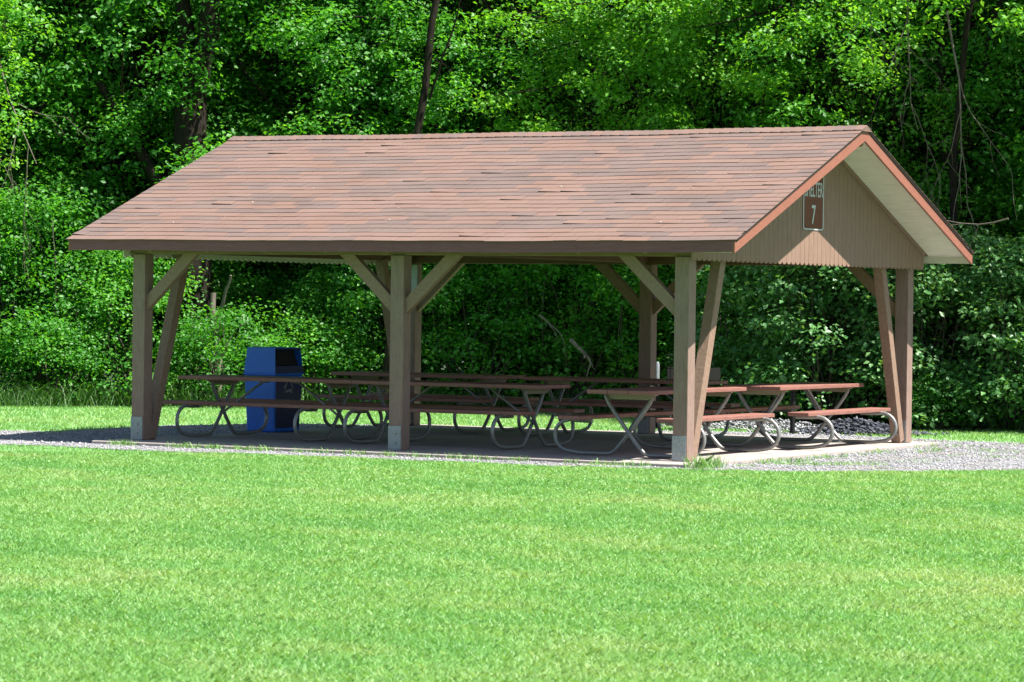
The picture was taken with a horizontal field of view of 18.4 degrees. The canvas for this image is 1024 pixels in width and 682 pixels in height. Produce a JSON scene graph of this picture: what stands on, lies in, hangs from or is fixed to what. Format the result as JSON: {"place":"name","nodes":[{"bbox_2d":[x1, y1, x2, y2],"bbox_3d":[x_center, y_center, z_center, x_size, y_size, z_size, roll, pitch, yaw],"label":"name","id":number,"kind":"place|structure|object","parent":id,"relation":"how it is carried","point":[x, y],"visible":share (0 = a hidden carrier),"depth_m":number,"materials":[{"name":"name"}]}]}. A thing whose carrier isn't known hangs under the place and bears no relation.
{"place":"outdoors","nodes":[
{"label":"outdoors","id":0,"kind":"place"},
{"bbox_2d":[0,404,1023,681],"bbox_3d":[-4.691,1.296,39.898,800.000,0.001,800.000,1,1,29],"label":"ground","id":1,"kind":"structure","parent":0,"point":[456,541],"depth_m":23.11,"materials":[{"name":"green plant"}]},
{"bbox_2d":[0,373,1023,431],"bbox_3d":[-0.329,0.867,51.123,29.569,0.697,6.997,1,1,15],"label":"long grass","id":2,"kind":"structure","parent":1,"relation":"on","point":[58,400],"depth_m":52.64,"materials":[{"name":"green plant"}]},
{"bbox_2d":[569,338,594,376],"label":"dead branch","id":3,"kind":"object","parent":1,"relation":"on","point":[577,346],"visible":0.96,"depth_m":51.48,"materials":[{"name":"grey wood"}]},
{"bbox_2d":[655,362,659,428],"bbox_3d":[2.135,0.805,46.393,0.076,1.000,0.080,1,1,29],"label":"marker post","id":4,"kind":"object","parent":1,"relation":"on","point":[657,376],"visible":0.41,"depth_m":46.36,"materials":[{"name":"white metal"}]},
{"bbox_2d":[666,354,719,379],"bbox_3d":[2.648,0.757,46.100,0.660,1.117,0.453,1,1,29],"label":"pedestal grill","id":5,"kind":"object","parent":1,"relation":"on","point":[714,373],"visible":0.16,"depth_m":46.03,"materials":[{"name":"black metal"}]},
{"bbox_2d":[912,368,980,430],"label":"shrub","id":6,"kind":"object","parent":1,"relation":"on","point":[916,397],"visible":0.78,"depth_m":47.15,"materials":[{"name":"green plant"}]},
{"bbox_2d":[0,423,1023,471],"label":"gravel path","id":7,"kind":"structure","parent":0,"point":[1011,462],"depth_m":38.66,"materials":[{"name":"grey gravel"}]},
{"bbox_2d":[92,424,938,467],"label":"concrete slab","id":8,"kind":"structure","parent":7,"relation":"on","point":[440,440],"depth_m":39.77,"materials":[{"name":"grey concrete"}]},
{"bbox_2d":[243,347,303,431],"bbox_3d":[-3.245,0.657,42.901,0.523,1.144,0.713,1,1,29],"label":"recycling bin","id":9,"kind":"object","parent":8,"relation":"on","point":[274,361],"visible":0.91,"depth_m":42.66,"materials":[{"name":"blue plastic"}]},
{"bbox_2d":[163,375,388,441],"bbox_3d":[-2.998,0.861,40.806,2.661,0.784,2.035,1,1,29],"label":"picnic table","id":10,"kind":"object","parent":8,"relation":"on","point":[303,405],"visible":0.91,"depth_m":40.60,"materials":[{"name":"brown wood"}]},
{"bbox_2d":[316,371,538,432],"bbox_3d":[-1.182,0.845,44.064,2.704,0.784,2.035,1,1,29],"label":"picnic table","id":11,"kind":"object","parent":8,"relation":"on","point":[473,398],"visible":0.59,"depth_m":43.73,"materials":[{"name":"brown wood"}]},
{"bbox_2d":[335,379,584,448],"bbox_3d":[-0.652,0.908,39.452,2.704,0.784,2.035,1,1,29],"label":"picnic table","id":12,"kind":"object","parent":8,"relation":"on","point":[512,411],"visible":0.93,"depth_m":39.15,"materials":[{"name":"brown wood"}]},
{"bbox_2d":[66,125,973,461],"bbox_3d":[0.242,-0.715,40.938,9.355,4.032,7.478,1,1,29],"label":"picnic shelter","id":13,"kind":"object","parent":8,"relation":"on","point":[454,203],"visible":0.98,"depth_m":39.26,"materials":[{"name":"paint"}]},
{"bbox_2d":[411,265,417,291],"bbox_3d":[-1.456,-0.892,45.562,0.210,0.420,0.022,1,1,29],"label":"notice board","id":14,"kind":"object","parent":13,"relation":"attached to","point":[414,280],"visible":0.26,"depth_m":45.52,"materials":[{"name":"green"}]},
{"bbox_2d":[802,177,823,230],"bbox_3d":[3.715,-1.716,38.836,0.010,0.705,0.630,1,1,29],"label":"shelter sign","id":15,"kind":"object","parent":13,"relation":"attached to","point":[813,207],"visible":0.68,"depth_m":38.86,"materials":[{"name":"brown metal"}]},
{"bbox_2d":[509,376,739,439],"bbox_3d":[1.516,0.898,42.559,2.704,0.784,2.035,1,1,29],"label":"picnic table","id":16,"kind":"object","parent":8,"relation":"on","point":[590,403],"visible":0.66,"depth_m":42.47,"materials":[{"name":"brown wood"}]},
{"bbox_2d":[553,386,780,457],"bbox_3d":[1.881,0.960,37.912,2.035,0.784,2.704,1,1,29],"label":"picnic table","id":17,"kind":"object","parent":8,"relation":"on","point":[649,394],"visible":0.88,"depth_m":37.41,"materials":[{"name":"brown wood"}]},
{"bbox_2d":[699,382,897,448],"bbox_3d":[3.639,0.949,40.675,2.035,0.784,2.704,1,1,29],"label":"picnic table","id":18,"kind":"object","parent":8,"relation":"on","point":[778,389],"visible":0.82,"depth_m":40.22,"materials":[{"name":"brown wood"}]},
{"bbox_2d":[106,439,1013,468],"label":"weed tufts","id":19,"kind":"object","parent":7,"relation":"on","point":[709,463],"visible":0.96,"depth_m":37.23,"materials":[{"name":"green plant"}]},
{"bbox_2d":[599,418,912,435],"bbox_3d":[3.812,1.232,46.946,4.822,0.203,3.083,1,1,29],"label":"stone spill","id":20,"kind":"object","parent":7,"relation":"on","point":[768,427],"visible":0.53,"depth_m":46.48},
{"bbox_2d":[790,390,794,433],"bbox_3d":[4.037,1.006,45.334,0.280,0.672,0.280,1,1,29],"label":"steel post","id":21,"kind":"object","parent":7,"relation":"on","point":[792,418],"visible":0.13,"depth_m":45.30,"materials":[{"name":"black metal"}]},
{"bbox_2d":[741,416,948,436],"bbox_3d":[4.969,1.230,45.932,3.201,0.283,2.249,1,1,29],"label":"rock heap","id":22,"kind":"object","parent":7,"relation":"on","point":[845,426],"visible":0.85,"depth_m":45.61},
{"bbox_2d":[0,361,1023,430],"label":"forest floor","id":23,"kind":"structure","parent":0,"point":[886,422],"depth_m":56.24,"materials":[{"name":"green plant"}]},
{"bbox_2d":[0,264,51,387],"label":"shrub","id":24,"kind":"object","parent":23,"relation":"on","point":[2,279],"visible":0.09,"depth_m":55.75,"materials":[{"name":"green plant"}]},
{"bbox_2d":[0,0,70,187],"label":"tree","id":25,"kind":"object","parent":23,"relation":"on","point":[4,36],"visible":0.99,"depth_m":53.76,"materials":[{"name":"green plant"}]},
{"bbox_2d":[0,155,30,203],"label":"dead branch","id":26,"kind":"object","parent":25,"relation":"attached to","point":[10,180],"visible":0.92,"depth_m":53.81,"materials":[{"name":"brown wood"}]},
{"bbox_2d":[0,62,92,277],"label":"dead branch","id":27,"kind":"object","parent":25,"relation":"attached to","point":[28,147],"visible":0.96,"depth_m":53.52,"materials":[{"name":"brown wood"}]},
{"bbox_2d":[0,0,82,320],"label":"tree","id":28,"kind":"object","parent":23,"relation":"on","point":[33,78],"visible":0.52,"depth_m":55.08,"materials":[{"name":"green plant"}]},
{"bbox_2d":[0,0,118,304],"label":"tree","id":29,"kind":"object","parent":23,"relation":"on","point":[25,151],"visible":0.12,"depth_m":58.05,"materials":[{"name":"green plant"}]},
{"bbox_2d":[0,0,122,248],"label":"tree","id":30,"kind":"object","parent":23,"relation":"on","point":[62,87],"visible":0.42,"depth_m":55.61,"materials":[{"name":"green plant"}]},
{"bbox_2d":[0,310,130,404],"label":"shrub","id":31,"kind":"object","parent":23,"relation":"on","point":[83,348],"visible":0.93,"depth_m":53.18,"materials":[{"name":"green plant"}]},
{"bbox_2d":[0,176,132,402],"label":"shrub","id":32,"kind":"object","parent":23,"relation":"on","point":[10,214],"visible":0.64,"depth_m":53.92,"materials":[{"name":"green plant"}]},
{"bbox_2d":[2,0,136,317],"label":"tree","id":33,"kind":"object","parent":23,"relation":"on","point":[52,104],"visible":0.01,"depth_m":61.57,"materials":[{"name":"green plant"}]},
{"bbox_2d":[2,1,147,378],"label":"tree","id":34,"kind":"object","parent":23,"relation":"on","point":[64,170],"visible":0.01,"depth_m":65.07,"materials":[{"name":"green plant"}]},
{"bbox_2d":[0,159,170,401],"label":"shrub","id":35,"kind":"object","parent":23,"relation":"on","point":[83,187],"visible":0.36,"depth_m":54.65,"materials":[{"name":"green plant"}]},
{"bbox_2d":[0,0,239,398],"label":"tree","id":36,"kind":"object","parent":23,"relation":"on","point":[107,140],"visible":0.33,"depth_m":55.77,"materials":[{"name":"green plant"}]},
{"bbox_2d":[29,250,232,404],"bbox_3d":[-6.515,-0.261,54.198,3.165,3.081,3.271,0,1,-44],"label":"shrub","id":37,"kind":"object","parent":23,"relation":"on","point":[123,290],"visible":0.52,"depth_m":53.74,"materials":[{"name":"green plant"}]},
{"bbox_2d":[13,6,291,369],"bbox_3d":[-6.949,-5.562,64.406,6.533,13.162,6.618,0,1,-24],"label":"tree","id":38,"kind":"object","parent":23,"relation":"on","point":[163,150],"visible":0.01,"depth_m":64.43,"materials":[{"name":"green plant"}]},
{"bbox_2d":[0,0,307,372],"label":"tree","id":39,"kind":"object","parent":23,"relation":"on","point":[142,50],"visible":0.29,"depth_m":55.86,"materials":[{"name":"green plant"}]},
{"bbox_2d":[40,1,306,380],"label":"tree","id":40,"kind":"object","parent":23,"relation":"on","point":[154,361],"visible":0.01,"depth_m":61.47,"materials":[{"name":"green plant"}]},
{"bbox_2d":[16,0,334,386],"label":"tree","id":41,"kind":"object","parent":23,"relation":"on","point":[153,134],"visible":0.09,"depth_m":57.42,"materials":[{"name":"green plant"}]},
{"bbox_2d":[50,0,334,399],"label":"old tree","id":42,"kind":"object","parent":23,"relation":"on","point":[191,137],"visible":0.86,"depth_m":54.85,"materials":[{"name":"green plant"}]},
{"bbox_2d":[127,258,289,392],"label":"shrub","id":43,"kind":"object","parent":23,"relation":"on","point":[223,263],"visible":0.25,"depth_m":55.71,"materials":[{"name":"green plant"}]},
{"bbox_2d":[209,275,231,395],"bbox_3d":[-4.994,0.009,54.026,0.599,2.284,0.212,1,1,44],"label":"snag","id":44,"kind":"object","parent":23,"relation":"on","point":[212,297],"visible":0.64,"depth_m":54.09,"materials":[{"name":"wood"}]},
{"bbox_2d":[152,296,303,400],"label":"shrub","id":45,"kind":"object","parent":23,"relation":"on","point":[202,336],"visible":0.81,"depth_m":53.48,"materials":[{"name":"green plant"}]},
{"bbox_2d":[227,304,383,399],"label":"shrub","id":46,"kind":"object","parent":23,"relation":"on","point":[341,352],"visible":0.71,"depth_m":53.79,"materials":[{"name":"green plant"}]},
{"bbox_2d":[169,0,451,374],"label":"tree","id":47,"kind":"object","parent":23,"relation":"on","point":[275,263],"visible":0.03,"depth_m":60.95,"materials":[{"name":"green plant"}]},
{"bbox_2d":[153,0,491,370],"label":"tree","id":48,"kind":"object","parent":23,"relation":"on","point":[259,99],"visible":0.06,"depth_m":57.35,"materials":[{"name":"green plant"}]},
{"bbox_2d":[149,0,499,368],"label":"tree","id":49,"kind":"object","parent":23,"relation":"on","point":[285,11],"visible":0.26,"depth_m":55.83,"materials":[{"name":"green plant"}]},
{"bbox_2d":[265,263,385,398],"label":"shrub","id":50,"kind":"object","parent":23,"relation":"on","point":[305,288],"visible":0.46,"depth_m":54.87,"materials":[{"name":"green plant"}]},
{"bbox_2d":[229,261,422,394],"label":"shrub","id":51,"kind":"object","parent":23,"relation":"on","point":[281,290],"visible":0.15,"depth_m":56.23,"materials":[{"name":"green plant"}]},
{"bbox_2d":[240,1,476,364],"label":"tree","id":52,"kind":"object","parent":23,"relation":"on","point":[302,263],"depth_m":65.36,"materials":[{"name":"green plant"}]},
{"bbox_2d":[263,0,488,135],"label":"tree","id":53,"kind":"object","parent":23,"relation":"on","point":[392,56],"visible":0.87,"depth_m":54.34,"materials":[{"name":"green plant"}]},
{"bbox_2d":[207,0,556,400],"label":"tree","id":54,"kind":"object","parent":23,"relation":"on","point":[359,28],"visible":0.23,"depth_m":55.61,"materials":[{"name":"green plant"}]},
{"bbox_2d":[303,263,491,400],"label":"shrub","id":55,"kind":"object","parent":23,"relation":"on","point":[360,291],"visible":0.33,"depth_m":54.34,"materials":[{"name":"green plant"}]},
{"bbox_2d":[380,0,460,402],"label":"slim tree","id":56,"kind":"object","parent":23,"relation":"on","point":[425,81],"visible":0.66,"depth_m":52.96,"materials":[{"name":"brown plant"}]},
{"bbox_2d":[260,0,582,403],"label":"tree","id":57,"kind":"object","parent":23,"relation":"on","point":[444,2],"visible":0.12,"depth_m":55.92,"materials":[{"name":"green plant"}]},
{"bbox_2d":[366,0,613,381],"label":"tree","id":58,"kind":"object","parent":23,"relation":"on","point":[472,1],"visible":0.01,"depth_m":61.46,"materials":[{"name":"green plant"}]},
{"bbox_2d":[421,263,577,405],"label":"shrub","id":59,"kind":"object","parent":23,"relation":"on","point":[491,282],"visible":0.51,"depth_m":53.69,"materials":[{"name":"green plant"}]},
{"bbox_2d":[421,263,578,403],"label":"shrub","id":60,"kind":"object","parent":23,"relation":"on","point":[475,305],"visible":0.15,"depth_m":55.80,"materials":[{"name":"green plant"}]},
{"bbox_2d":[0,1,1018,385],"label":"wood","id":61,"kind":"object","parent":23,"relation":"on","point":[298,263],"depth_m":76.33,"materials":[{"name":"green plant"}]},
{"bbox_2d":[364,0,663,395],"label":"tree","id":62,"kind":"object","parent":23,"relation":"on","point":[495,6],"visible":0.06,"depth_m":56.66,"materials":[{"name":"green plant"}]},
{"bbox_2d":[357,0,678,406],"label":"tree","id":63,"kind":"object","parent":23,"relation":"on","point":[522,44],"visible":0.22,"depth_m":54.91,"materials":[{"name":"green plant"}]},
{"bbox_2d":[446,14,603,389],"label":"tree","id":64,"kind":"object","parent":23,"relation":"on","point":[501,305],"depth_m":65.93,"materials":[{"name":"green plant"}]},
{"bbox_2d":[476,264,666,408],"bbox_3d":[1.069,-0.768,53.757,3.698,4.026,3.650,0,1,-22],"label":"shrub","id":65,"kind":"object","parent":23,"relation":"on","point":[571,348],"visible":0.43,"depth_m":53.19,"materials":[{"name":"green plant"}]},
{"bbox_2d":[539,314,568,357],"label":"dead branch","id":66,"kind":"object","parent":65,"relation":"on","point":[544,319],"visible":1,"depth_m":52.08,"materials":[{"name":"grey wood"}]},
{"bbox_2d":[442,0,739,370],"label":"tree","id":67,"kind":"object","parent":23,"relation":"on","point":[495,86],"visible":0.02,"depth_m":58.48,"materials":[{"name":"green plant"}]},
{"bbox_2d":[456,0,733,409],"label":"tree","id":68,"kind":"object","parent":23,"relation":"on","point":[578,64],"visible":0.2,"depth_m":53.96,"materials":[{"name":"green plant"}]},
{"bbox_2d":[455,0,736,408],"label":"tree","id":69,"kind":"object","parent":23,"relation":"on","point":[579,17],"visible":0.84,"depth_m":51.96,"materials":[{"name":"green plant"}]},
{"bbox_2d":[524,264,669,399],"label":"shrub","id":70,"kind":"object","parent":23,"relation":"on","point":[573,372],"visible":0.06,"depth_m":55.80,"materials":[{"name":"green plant"}]},
{"bbox_2d":[550,264,749,411],"bbox_3d":[2.342,-0.289,52.698,3.485,3.441,3.602,1,1,13],"label":"shrub","id":71,"kind":"object","parent":23,"relation":"on","point":[623,344],"visible":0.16,"depth_m":52.07,"materials":[{"name":"green plant"}]},
{"bbox_2d":[512,0,833,395],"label":"tree","id":72,"kind":"object","parent":23,"relation":"on","point":[727,120],"visible":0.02,"depth_m":56.30,"materials":[{"name":"green plant"}]},
{"bbox_2d":[556,1,797,331],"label":"tree","id":73,"kind":"object","parent":23,"relation":"on","point":[661,91],"visible":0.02,"depth_m":62.05,"materials":[{"name":"green plant"}]},
{"bbox_2d":[540,0,824,128],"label":"tree","id":74,"kind":"object","parent":23,"relation":"on","point":[748,108],"depth_m":58.44,"materials":[{"name":"green plant"}]},
{"bbox_2d":[598,267,802,398],"bbox_3d":[3.760,-0.925,55.093,4.240,4.382,4.295,0,1,-21],"label":"shrub","id":75,"kind":"object","parent":23,"relation":"on","point":[673,344],"visible":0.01,"depth_m":54.43,"materials":[{"name":"green plant"}]},
{"bbox_2d":[553,0,848,408],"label":"tree","id":76,"kind":"object","parent":23,"relation":"on","point":[714,57],"visible":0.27,"depth_m":51.74,"materials":[{"name":"green plant"}]},
{"bbox_2d":[625,266,805,413],"bbox_3d":[3.566,-0.513,51.944,3.369,3.621,3.325,1,1,34],"label":"shrub","id":77,"kind":"object","parent":23,"relation":"on","point":[667,326],"visible":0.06,"depth_m":51.81,"materials":[{"name":"green plant"}]},
{"bbox_2d":[656,265,863,421],"bbox_3d":[4.044,-0.329,49.465,3.412,3.406,3.526,0,1,-29],"label":"shrub","id":78,"kind":"object","parent":23,"relation":"on","point":[737,274],"visible":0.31,"depth_m":48.89,"materials":[{"name":"green plant"}]},
{"bbox_2d":[650,0,916,348],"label":"tree","id":79,"kind":"object","parent":23,"relation":"on","point":[754,84],"visible":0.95,"depth_m":49.90,"materials":[{"name":"green plant"}]},
{"bbox_2d":[698,3,887,146],"bbox_3d":[5.989,-5.181,61.649,6.664,12.799,6.752,0,1,-29],"label":"tree","id":80,"kind":"object","parent":23,"relation":"on","point":[792,104],"depth_m":61.04,"materials":[{"name":"green plant"}]},
{"bbox_2d":[729,299,880,415],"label":"shrub","id":81,"kind":"object","parent":23,"relation":"on","point":[820,379],"depth_m":53.34,"materials":[{"name":"green plant"}]},
{"bbox_2d":[647,0,998,410],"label":"tree","id":82,"kind":"object","parent":23,"relation":"on","point":[826,113],"visible":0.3,"depth_m":51.07,"materials":[{"name":"green plant"}]},
{"bbox_2d":[719,265,957,424],"bbox_3d":[4.957,-0.389,48.305,3.786,3.585,3.664,1,1,-3],"label":"shrub","id":83,"kind":"object","parent":23,"relation":"on","point":[841,275],"visible":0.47,"depth_m":47.68,"materials":[{"name":"green plant"}]},
{"bbox_2d":[695,0,987,402],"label":"tree","id":84,"kind":"object","parent":23,"relation":"on","point":[733,55],"visible":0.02,"depth_m":54.25,"materials":[{"name":"green plant"}]},
{"bbox_2d":[690,0,1005,404],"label":"tree","id":85,"kind":"object","parent":23,"relation":"on","point":[854,113],"depth_m":57.78,"materials":[{"name":"green plant"}]},
{"bbox_2d":[749,0,1023,417],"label":"tree","id":86,"kind":"object","parent":23,"relation":"on","point":[894,128],"visible":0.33,"depth_m":50.65,"materials":[{"name":"green plant"}]},
{"bbox_2d":[786,0,1023,335],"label":"tree","id":87,"kind":"object","parent":23,"relation":"on","point":[946,91],"visible":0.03,"depth_m":54.35,"materials":[{"name":"green plant"}]},
{"bbox_2d":[796,0,1023,413],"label":"tree","id":88,"kind":"object","parent":23,"relation":"on","point":[916,144],"visible":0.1,"depth_m":51.86,"materials":[{"name":"green plant"}]},
{"bbox_2d":[797,2,1023,329],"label":"tree","id":89,"kind":"object","parent":23,"relation":"on","point":[934,103],"depth_m":59.16,"materials":[{"name":"green plant"}]},
{"bbox_2d":[813,0,1023,420],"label":"tree","id":90,"kind":"object","parent":23,"relation":"on","point":[943,209],"visible":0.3,"depth_m":50.44,"materials":[{"name":"green plant"}]},
{"bbox_2d":[816,217,1023,431],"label":"shrub","id":91,"kind":"object","parent":23,"relation":"on","point":[931,273],"visible":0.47,"depth_m":47.52,"materials":[{"name":"green plant"}]},
{"bbox_2d":[837,190,1003,412],"bbox_3d":[7.095,-0.682,52.831,3.779,4.033,3.829,1,1,-2],"label":"shrub","id":92,"kind":"object","parent":23,"relation":"on","point":[915,330],"depth_m":51.97,"materials":[{"name":"green plant"}]},
{"bbox_2d":[844,0,1023,425],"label":"tree","id":93,"kind":"object","parent":23,"relation":"on","point":[962,73],"visible":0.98,"depth_m":47.80,"materials":[{"name":"green plant"}]},
{"bbox_2d":[829,2,898,92],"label":"dead branch","id":94,"kind":"object","parent":93,"relation":"attached to","point":[871,40],"visible":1,"depth_m":47.72,"materials":[{"name":"brown wood"}]},
{"bbox_2d":[867,0,954,210],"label":"dead branch","id":95,"kind":"object","parent":93,"relation":"attached to","point":[909,74],"visible":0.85,"depth_m":47.72,"materials":[{"name":"brown wood"}]},
{"bbox_2d":[864,218,1008,268],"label":"dead branch","id":96,"kind":"object","parent":93,"relation":"attached to","point":[978,225],"visible":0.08,"depth_m":45.76,"materials":[{"name":"brown wood"}]},
{"bbox_2d":[929,11,1016,259],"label":"dead branch","id":97,"kind":"object","parent":93,"relation":"attached to","point":[952,43],"visible":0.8,"depth_m":46.83,"materials":[{"name":"wood"}]},
{"bbox_2d":[924,0,1004,407],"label":"slim tree","id":98,"kind":"object","parent":23,"relation":"on","point":[944,156],"visible":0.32,"depth_m":50.67,"materials":[{"name":"brown plant"}]},
{"bbox_2d":[912,230,1023,429],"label":"shrub","id":99,"kind":"object","parent":23,"relation":"on","point":[1008,260],"visible":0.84,"depth_m":47.02,"materials":[{"name":"green plant"}]},
{"bbox_2d":[918,0,1023,358],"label":"tree","id":100,"kind":"object","parent":23,"relation":"on","point":[1015,159],"visible":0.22,"depth_m":51.06,"materials":[{"name":"green plant"}]},
{"bbox_2d":[931,0,1023,246],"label":"tree","id":101,"kind":"object","parent":23,"relation":"on","point":[1019,205],"visible":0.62,"depth_m":50.14,"materials":[{"name":"green plant"}]},
{"bbox_2d":[951,0,1023,193],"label":"tree","id":102,"kind":"object","parent":23,"relation":"on","point":[1005,124],"visible":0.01,"depth_m":57.24,"materials":[{"name":"green plant"}]},
{"bbox_2d":[956,152,1023,412],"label":"shrub","id":103,"kind":"object","parent":23,"relation":"on","point":[1015,220],"visible":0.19,"depth_m":50.28,"materials":[{"name":"green plant"}]},
{"bbox_2d":[993,232,1023,416],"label":"shrub","id":104,"kind":"object","parent":23,"relation":"on","point":[1015,323],"visible":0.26,"depth_m":47.57,"materials":[{"name":"green plant"}]}
]}

